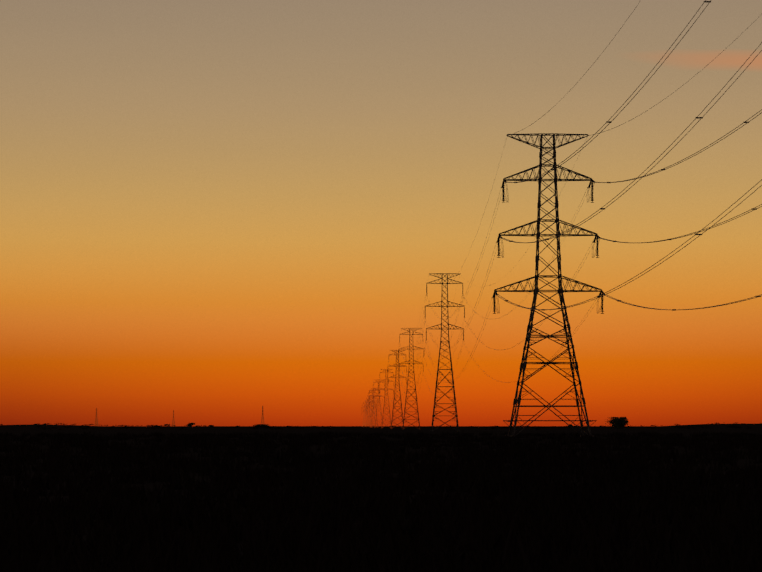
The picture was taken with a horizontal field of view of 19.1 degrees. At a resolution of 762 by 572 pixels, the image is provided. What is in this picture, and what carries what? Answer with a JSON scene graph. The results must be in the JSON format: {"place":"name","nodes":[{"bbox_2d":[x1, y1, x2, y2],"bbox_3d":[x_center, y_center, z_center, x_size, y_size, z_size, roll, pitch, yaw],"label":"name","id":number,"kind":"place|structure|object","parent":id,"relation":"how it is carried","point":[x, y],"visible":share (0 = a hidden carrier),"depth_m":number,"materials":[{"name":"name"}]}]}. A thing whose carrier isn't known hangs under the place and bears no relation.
{"place":"outdoors","nodes":[
{"label":"outdoors","id":0,"kind":"place"},
{"bbox_2d":[0,424,761,569],"bbox_3d":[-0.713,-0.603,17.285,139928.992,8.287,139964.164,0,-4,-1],"label":"ground","id":1,"kind":"structure","parent":0,"point":[17,430],"depth_m":590.68,"materials":[{"name":"soil"}]},
{"bbox_2d":[253,424,269,426],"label":"bush","id":2,"kind":"object","parent":1,"relation":"on","point":[257,425],"visible":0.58,"depth_m":3682.41,"materials":[{"name":"brown plant"}]},
{"bbox_2d":[366,399,370,425],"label":"suspension pylon","id":3,"kind":"object","parent":1,"relation":"on","point":[369,413],"visible":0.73,"depth_m":4679.14,"materials":[{"name":"metal"}]},
{"bbox_2d":[366,395,372,426],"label":"suspension pylon","id":4,"kind":"object","parent":1,"relation":"on","point":[369,410],"visible":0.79,"depth_m":4213.12,"materials":[{"name":"metal"}]},
{"bbox_2d":[368,390,376,426],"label":"suspension pylon","id":5,"kind":"object","parent":1,"relation":"on","point":[372,406],"visible":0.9,"depth_m":3690.67,"materials":[{"name":"metal"}]},
{"bbox_2d":[369,388,379,427],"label":"suspension pylon","id":6,"kind":"object","parent":1,"relation":"on","point":[374,404],"visible":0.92,"depth_m":3233.95,"materials":[{"name":"metal"}]},
{"bbox_2d":[373,381,384,425],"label":"suspension pylon","id":7,"kind":"object","parent":1,"relation":"on","point":[378,401],"visible":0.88,"depth_m":2752.84,"materials":[{"name":"metal"}]},
{"bbox_2d":[0,422,761,571],"bbox_3d":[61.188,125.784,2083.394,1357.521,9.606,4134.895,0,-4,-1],"label":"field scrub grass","id":8,"kind":"structure","parent":1,"relation":"on","point":[313,527],"depth_m":45.52,"materials":[{"name":"grey plant"}]},
{"bbox_2d":[379,369,393,427],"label":"suspension pylon","id":9,"kind":"object","parent":1,"relation":"on","point":[386,381],"visible":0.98,"depth_m":2243.51,"materials":[{"name":"metal"}]},
{"bbox_2d":[388,350,406,428],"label":"suspension pylon","id":10,"kind":"object","parent":1,"relation":"on","point":[400,406],"visible":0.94,"depth_m":1769.33,"materials":[{"name":"metal"}]},
{"bbox_2d":[398,328,423,429],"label":"suspension pylon","id":11,"kind":"object","parent":1,"relation":"on","point":[409,334],"visible":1,"depth_m":1311.38,"materials":[{"name":"metal"}]},
{"bbox_2d":[425,273,464,430],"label":"suspension pylon","id":12,"kind":"object","parent":1,"relation":"on","point":[451,369],"visible":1,"depth_m":842.61,"materials":[{"name":"metal"}]},
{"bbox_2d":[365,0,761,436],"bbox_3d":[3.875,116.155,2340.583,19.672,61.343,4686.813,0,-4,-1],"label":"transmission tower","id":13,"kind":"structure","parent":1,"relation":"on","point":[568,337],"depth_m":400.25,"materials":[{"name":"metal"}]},
{"bbox_2d":[605,417,628,428],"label":"bush","id":14,"kind":"object","parent":1,"relation":"on","point":[618,422],"visible":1,"depth_m":1446.51,"materials":[{"name":"brown plant"}]},
{"bbox_2d":[0,0,761,425],"label":"sky","id":15,"kind":"structure","parent":0,"point":[213,212],"materials":[{"name":"orange"}]}
]}

